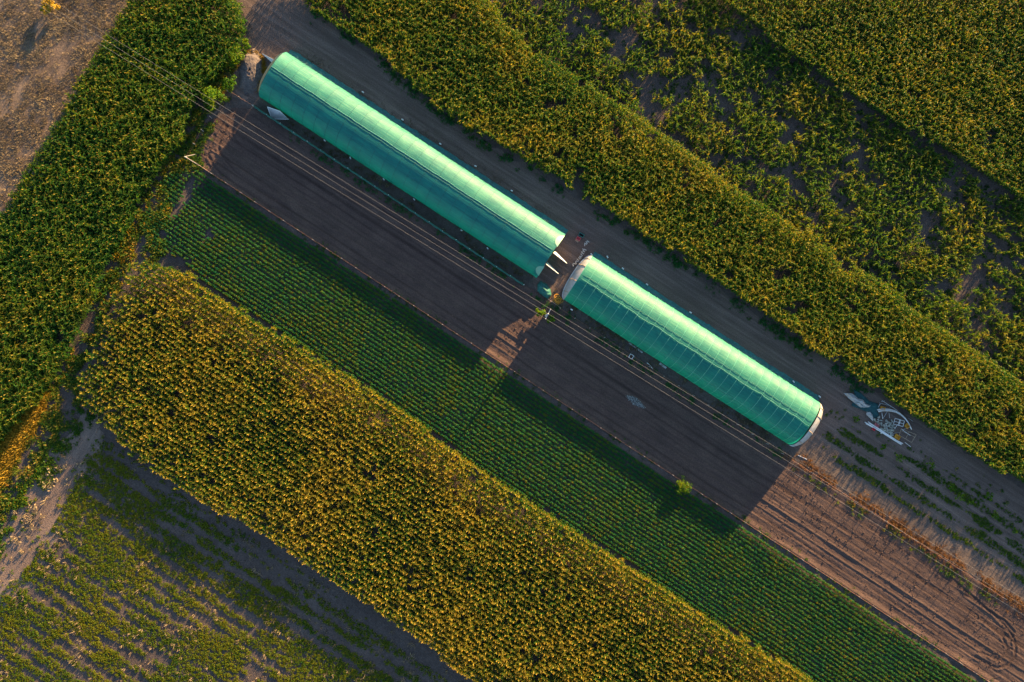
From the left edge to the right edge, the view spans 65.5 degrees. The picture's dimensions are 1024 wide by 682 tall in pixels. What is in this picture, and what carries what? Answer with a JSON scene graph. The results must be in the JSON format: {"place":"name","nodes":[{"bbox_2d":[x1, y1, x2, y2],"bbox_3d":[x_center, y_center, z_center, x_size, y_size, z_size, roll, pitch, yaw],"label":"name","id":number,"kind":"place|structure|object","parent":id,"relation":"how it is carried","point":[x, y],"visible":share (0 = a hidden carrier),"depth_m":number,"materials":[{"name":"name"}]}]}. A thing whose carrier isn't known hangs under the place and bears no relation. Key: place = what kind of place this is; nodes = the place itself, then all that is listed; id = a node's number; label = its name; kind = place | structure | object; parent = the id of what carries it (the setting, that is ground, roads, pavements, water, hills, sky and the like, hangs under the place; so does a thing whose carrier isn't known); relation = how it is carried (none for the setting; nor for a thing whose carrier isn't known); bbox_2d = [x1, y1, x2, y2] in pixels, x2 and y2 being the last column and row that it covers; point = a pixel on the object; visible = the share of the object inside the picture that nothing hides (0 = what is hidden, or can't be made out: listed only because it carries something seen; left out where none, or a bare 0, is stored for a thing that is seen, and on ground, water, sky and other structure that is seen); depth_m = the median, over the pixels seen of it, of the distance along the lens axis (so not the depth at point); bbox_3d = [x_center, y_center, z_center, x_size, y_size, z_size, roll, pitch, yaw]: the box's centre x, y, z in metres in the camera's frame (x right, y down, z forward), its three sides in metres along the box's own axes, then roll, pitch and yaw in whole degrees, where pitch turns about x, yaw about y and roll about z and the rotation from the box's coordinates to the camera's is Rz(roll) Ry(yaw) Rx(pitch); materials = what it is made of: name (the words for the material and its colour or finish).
{"place":"outdoors","nodes":[
{"label":"outdoors","id":0,"kind":"place"},
{"bbox_2d":[0,389,51,494],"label":"golden grass","id":1,"kind":"structure","parent":0,"point":[31,417],"depth_m":117.34,"materials":[{"name":"yellow plant"}]},
{"bbox_2d":[0,407,104,620],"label":"dirt road","id":2,"kind":"structure","parent":0,"point":[17,564],"depth_m":117.83,"materials":[{"name":"soil"}]},
{"bbox_2d":[0,415,103,583],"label":"road weeds","id":3,"kind":"object","parent":2,"relation":"on","point":[34,507],"visible":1,"depth_m":117.62,"materials":[{"name":"plant"}]},
{"bbox_2d":[0,435,112,615],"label":"grass","id":4,"kind":"structure","parent":2,"relation":"on","point":[76,511],"depth_m":117.69,"materials":[{"name":"green plant"}]},
{"bbox_2d":[0,0,136,220],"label":"stubble ground","id":5,"kind":"structure","parent":0,"point":[62,60],"depth_m":117.83,"materials":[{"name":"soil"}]},
{"bbox_2d":[41,0,60,14],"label":"dry shrub","id":6,"kind":"object","parent":5,"relation":"on","point":[50,3],"visible":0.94,"depth_m":116.69,"materials":[{"name":"yellow plant"}]},
{"bbox_2d":[62,252,125,377],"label":"ochre grass","id":7,"kind":"structure","parent":0,"point":[104,302],"depth_m":117.64,"materials":[{"name":"yellow plant"}]},
{"bbox_2d":[0,0,1023,681],"bbox_3d":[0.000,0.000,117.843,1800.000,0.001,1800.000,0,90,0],"label":"ground","id":8,"kind":"structure","parent":0,"point":[366,614],"depth_m":117.84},
{"bbox_2d":[0,401,95,570],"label":"lane weeds","id":9,"kind":"object","parent":8,"relation":"on","point":[58,446],"visible":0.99,"depth_m":117.64,"materials":[{"name":"green plant"}]},
{"bbox_2d":[0,53,240,524],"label":"path weeds","id":10,"kind":"object","parent":8,"relation":"on","point":[133,236],"visible":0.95,"depth_m":117.55,"materials":[{"name":"green plant"}]},
{"bbox_2d":[0,0,247,441],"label":"green corn","id":11,"kind":"object","parent":8,"relation":"on","point":[150,29],"visible":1,"depth_m":115.95,"materials":[{"name":"green plant"}]},
{"bbox_2d":[187,96,230,167],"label":"grass","id":12,"kind":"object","parent":8,"relation":"on","point":[206,130],"visible":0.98,"depth_m":117.66,"materials":[{"name":"green plant"}]},
{"bbox_2d":[0,441,447,681],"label":"crop","id":13,"kind":"object","parent":8,"relation":"on","point":[106,540],"visible":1,"depth_m":117.72,"materials":[{"name":"green plant"}]},
{"bbox_2d":[0,425,460,681],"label":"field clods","id":14,"kind":"object","parent":8,"relation":"on","point":[176,585],"visible":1,"depth_m":117.81,"materials":[{"name":"soil"}]},
{"bbox_2d":[0,464,461,681],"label":"dry weeds","id":15,"kind":"object","parent":8,"relation":"on","point":[130,653],"visible":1,"depth_m":117.68,"materials":[{"name":"plant"}]},
{"bbox_2d":[238,48,262,94],"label":"soil heap","id":16,"kind":"object","parent":8,"relation":"on","point":[249,81],"visible":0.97,"depth_m":117.19,"materials":[{"name":"soil"}]},
{"bbox_2d":[253,105,523,284],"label":"net fence","id":17,"kind":"object","parent":8,"relation":"on","point":[390,196],"visible":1,"depth_m":117.22,"materials":[{"name":"green plastic"}]},
{"bbox_2d":[74,260,815,681],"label":"tasselled corn","id":18,"kind":"object","parent":8,"relation":"on","point":[142,442],"visible":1,"depth_m":116.22,"materials":[{"name":"yellow plant"}]},
{"bbox_2d":[283,115,771,443],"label":"tunnel weeds","id":19,"kind":"object","parent":8,"relation":"on","point":[562,304],"visible":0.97,"depth_m":117.72,"materials":[{"name":"plant"}]},
{"bbox_2d":[288,127,782,459],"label":"grass strip","id":20,"kind":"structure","parent":8,"relation":"on","point":[479,260],"depth_m":117.70,"materials":[{"name":"green plant"}]},
{"bbox_2d":[138,169,976,681],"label":"bean rows","id":21,"kind":"object","parent":8,"relation":"on","point":[660,493],"visible":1,"depth_m":117.50,"materials":[{"name":"green plant"}]},
{"bbox_2d":[309,11,873,394],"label":"corn foot","id":22,"kind":"object","parent":8,"relation":"on","point":[645,240],"visible":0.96,"depth_m":117.67},
{"bbox_2d":[196,163,988,681],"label":"wire fence","id":23,"kind":"object","parent":8,"relation":"on","point":[624,443],"visible":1,"depth_m":117.18,"materials":[{"name":"metal"}]},
{"bbox_2d":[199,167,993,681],"bbox_3d":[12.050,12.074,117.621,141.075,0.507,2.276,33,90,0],"label":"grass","id":24,"kind":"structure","parent":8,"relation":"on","point":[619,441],"depth_m":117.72,"materials":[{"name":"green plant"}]},
{"bbox_2d":[193,107,1023,681],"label":"soil bed","id":25,"kind":"object","parent":8,"relation":"on","point":[723,461],"visible":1,"depth_m":117.80,"materials":[{"name":"brown soil"}]},
{"bbox_2d":[267,107,288,119],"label":"door panel","id":26,"kind":"structure","parent":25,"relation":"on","point":[276,114],"depth_m":117.28,"materials":[{"name":"white paint"}]},
{"bbox_2d":[535,308,546,316],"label":"shrub","id":27,"kind":"object","parent":25,"relation":"on","point":[541,312],"visible":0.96,"depth_m":117.04,"materials":[{"name":"green plant"}]},
{"bbox_2d":[537,281,550,298],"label":"net heap","id":28,"kind":"object","parent":25,"relation":"on","point":[543,289],"visible":1,"depth_m":117.29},
{"bbox_2d":[547,315,554,323],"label":"shrub","id":29,"kind":"object","parent":25,"relation":"on","point":[549,320],"visible":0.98,"depth_m":117.03,"materials":[{"name":"green plant"}]},
{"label":"utility pole","id":30,"kind":"object","parent":25,"relation":"on","visible":0},
{"bbox_2d":[31,1,1019,612],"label":"power cable","id":31,"kind":"object","parent":30,"relation":"attached to","point":[517,301],"visible":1,"depth_m":110.26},
{"bbox_2d":[42,1,1019,603],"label":"power cable","id":32,"kind":"object","parent":30,"relation":"attached to","point":[544,311],"visible":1,"depth_m":110.26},
{"bbox_2d":[52,0,1021,597],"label":"power cable","id":33,"kind":"object","parent":30,"relation":"attached to","point":[536,300],"visible":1,"depth_m":110.26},
{"bbox_2d":[304,0,1023,482],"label":"strip corn","id":34,"kind":"object","parent":8,"relation":"on","point":[1004,382],"visible":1,"depth_m":115.99,"materials":[{"name":"green plant"}]},
{"bbox_2d":[675,475,691,494],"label":"young tree","id":35,"kind":"object","parent":8,"relation":"on","point":[681,484],"visible":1,"depth_m":116.80,"materials":[{"name":"green plant"}]},
{"bbox_2d":[490,0,1023,377],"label":"thin corn","id":36,"kind":"object","parent":8,"relation":"on","point":[849,120],"visible":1,"depth_m":116.78,"materials":[{"name":"green plant"}]},
{"bbox_2d":[500,0,1023,377],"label":"field weeds","id":37,"kind":"object","parent":8,"relation":"on","point":[948,292],"visible":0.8,"depth_m":117.69,"materials":[{"name":"green plant"}]},
{"bbox_2d":[560,308,1006,599],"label":"wire fence","id":38,"kind":"object","parent":8,"relation":"on","point":[794,461],"visible":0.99,"depth_m":117.18,"materials":[{"name":"metal"}]},
{"bbox_2d":[718,0,1023,200],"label":"crop field","id":39,"kind":"structure","parent":8,"relation":"on","point":[905,75],"depth_m":116.16,"materials":[{"name":"green plant"}]},
{"bbox_2d":[792,466,999,605],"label":"verge green","id":40,"kind":"object","parent":8,"relation":"on","point":[928,554],"visible":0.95,"depth_m":117.69,"materials":[{"name":"green plant"}]},
{"bbox_2d":[779,443,1023,619],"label":"orange grass","id":41,"kind":"structure","parent":8,"relation":"on","point":[911,535],"depth_m":117.70,"materials":[{"name":"orange plant"}]},
{"bbox_2d":[203,0,1023,576],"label":"dirt track","id":42,"kind":"structure","parent":0,"point":[269,22],"depth_m":117.83,"materials":[{"name":"brown soil"}]},
{"bbox_2d":[200,85,226,110],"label":"shrub","id":43,"kind":"object","parent":42,"relation":"on","point":[210,91],"visible":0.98,"depth_m":116.04,"materials":[{"name":"green plant"}]},
{"bbox_2d":[219,74,236,92],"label":"shrub","id":44,"kind":"object","parent":42,"relation":"on","point":[224,83],"visible":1,"depth_m":116.62,"materials":[{"name":"green plant"}]},
{"bbox_2d":[221,43,244,67],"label":"shrub","id":45,"kind":"object","parent":42,"relation":"on","point":[234,59],"visible":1,"depth_m":116.23,"materials":[{"name":"green plant"}]},
{"bbox_2d":[238,38,250,53],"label":"shrub","id":46,"kind":"object","parent":42,"relation":"on","point":[244,48],"visible":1,"depth_m":116.81,"materials":[{"name":"green plant"}]},
{"bbox_2d":[246,49,267,92],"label":"loose straw","id":47,"kind":"object","parent":42,"relation":"on","point":[264,63],"visible":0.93,"depth_m":117.61,"materials":[{"name":"brown plant"}]},
{"bbox_2d":[258,50,567,277],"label":"greenhouse","id":48,"kind":"object","parent":42,"relation":"on","point":[424,170],"visible":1,"depth_m":114.65,"materials":[{"name":"plastic"}]},
{"bbox_2d":[546,262,558,273],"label":"door","id":49,"kind":"structure","parent":48,"relation":"in","point":[547,264],"depth_m":116.71,"materials":[{"name":"white paint"}]},
{"bbox_2d":[554,251,566,263],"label":"door","id":50,"kind":"structure","parent":48,"relation":"in","point":[555,252],"depth_m":116.71,"materials":[{"name":"white paint"}]},
{"bbox_2d":[300,45,555,218],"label":"track weeds","id":51,"kind":"object","parent":42,"relation":"on","point":[428,136],"visible":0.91,"depth_m":117.78,"materials":[{"name":"plant"}]},
{"bbox_2d":[553,294,562,302],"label":"hose heap","id":52,"kind":"object","parent":42,"relation":"on","point":[556,299],"visible":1,"depth_m":117.54,"materials":[{"name":"yellow plastic"}]},
{"bbox_2d":[279,12,876,405],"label":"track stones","id":53,"kind":"object","parent":42,"relation":"on","point":[578,217],"visible":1,"depth_m":117.81,"materials":[{"name":"grey stone"}]},
{"bbox_2d":[562,252,822,445],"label":"greenhouse","id":54,"kind":"object","parent":42,"relation":"on","point":[629,308],"visible":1,"depth_m":114.67,"materials":[{"name":"plastic"}]},
{"bbox_2d":[852,389,878,417],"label":"net sheet","id":55,"kind":"object","parent":42,"relation":"on","point":[873,408],"visible":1,"depth_m":117.69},
{"bbox_2d":[844,393,870,407],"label":"film sheet","id":56,"kind":"object","parent":55,"relation":"on","point":[861,403],"visible":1,"depth_m":117.36,"materials":[{"name":"white plastic"}]},
{"bbox_2d":[866,412,872,420],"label":"film sheet","id":57,"kind":"object","parent":55,"relation":"on","point":[869,415],"visible":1,"depth_m":117.47,"materials":[{"name":"white plastic"}]},
{"bbox_2d":[895,454,905,461],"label":"weed bush","id":58,"kind":"object","parent":42,"relation":"on","point":[900,460],"visible":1,"depth_m":117.23,"materials":[{"name":"green plant"}]},
{"bbox_2d":[899,428,915,442],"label":"wooden frame","id":59,"kind":"object","parent":42,"relation":"on","point":[907,435],"visible":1,"depth_m":117.67,"materials":[{"name":"brown wood"}]},
{"bbox_2d":[817,409,1019,527],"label":"yard weeds","id":60,"kind":"object","parent":42,"relation":"on","point":[1006,503],"visible":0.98,"depth_m":117.72,"materials":[{"name":"green plant"}]},
{"bbox_2d":[823,428,1023,583],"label":"row weeds","id":61,"kind":"object","parent":42,"relation":"on","point":[946,500],"visible":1,"depth_m":117.74,"materials":[{"name":"green plant"}]},
{"bbox_2d":[955,492,965,500],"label":"weed bush","id":62,"kind":"object","parent":42,"relation":"on","point":[962,499],"visible":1,"depth_m":117.29,"materials":[{"name":"green plant"}]},
{"bbox_2d":[985,492,993,500],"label":"weed bush","id":63,"kind":"object","parent":42,"relation":"on","point":[990,499],"visible":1,"depth_m":117.30,"materials":[{"name":"green plant"}]},
{"bbox_2d":[991,510,998,519],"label":"weed bush","id":64,"kind":"object","parent":42,"relation":"on","point":[997,516],"visible":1,"depth_m":117.28,"materials":[{"name":"green plant"}]},
{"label":"straight pipe","id":65,"kind":"object","parent":42,"relation":"on","visible":0},
{"bbox_2d":[868,422,901,443],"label":"straight pipe","id":66,"kind":"object","parent":65,"relation":"on","point":[885,433],"visible":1,"depth_m":117.62,"materials":[{"name":"silver metal"}]},
{"bbox_2d":[626,395,645,408],"label":"gravel mound","id":67,"kind":"object","parent":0,"point":[638,401],"visible":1,"depth_m":117.76,"materials":[{"name":"grey gravel"}]},
{"bbox_2d":[789,447,1023,608],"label":"dirt path","id":68,"kind":"structure","parent":0,"point":[847,479],"depth_m":117.83,"materials":[{"name":"soil"}]},
{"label":"straight pipe","id":69,"kind":"object","parent":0,"visible":0},
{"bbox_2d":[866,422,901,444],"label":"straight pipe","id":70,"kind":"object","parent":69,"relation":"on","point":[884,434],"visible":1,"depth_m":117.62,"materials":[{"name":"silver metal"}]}
]}

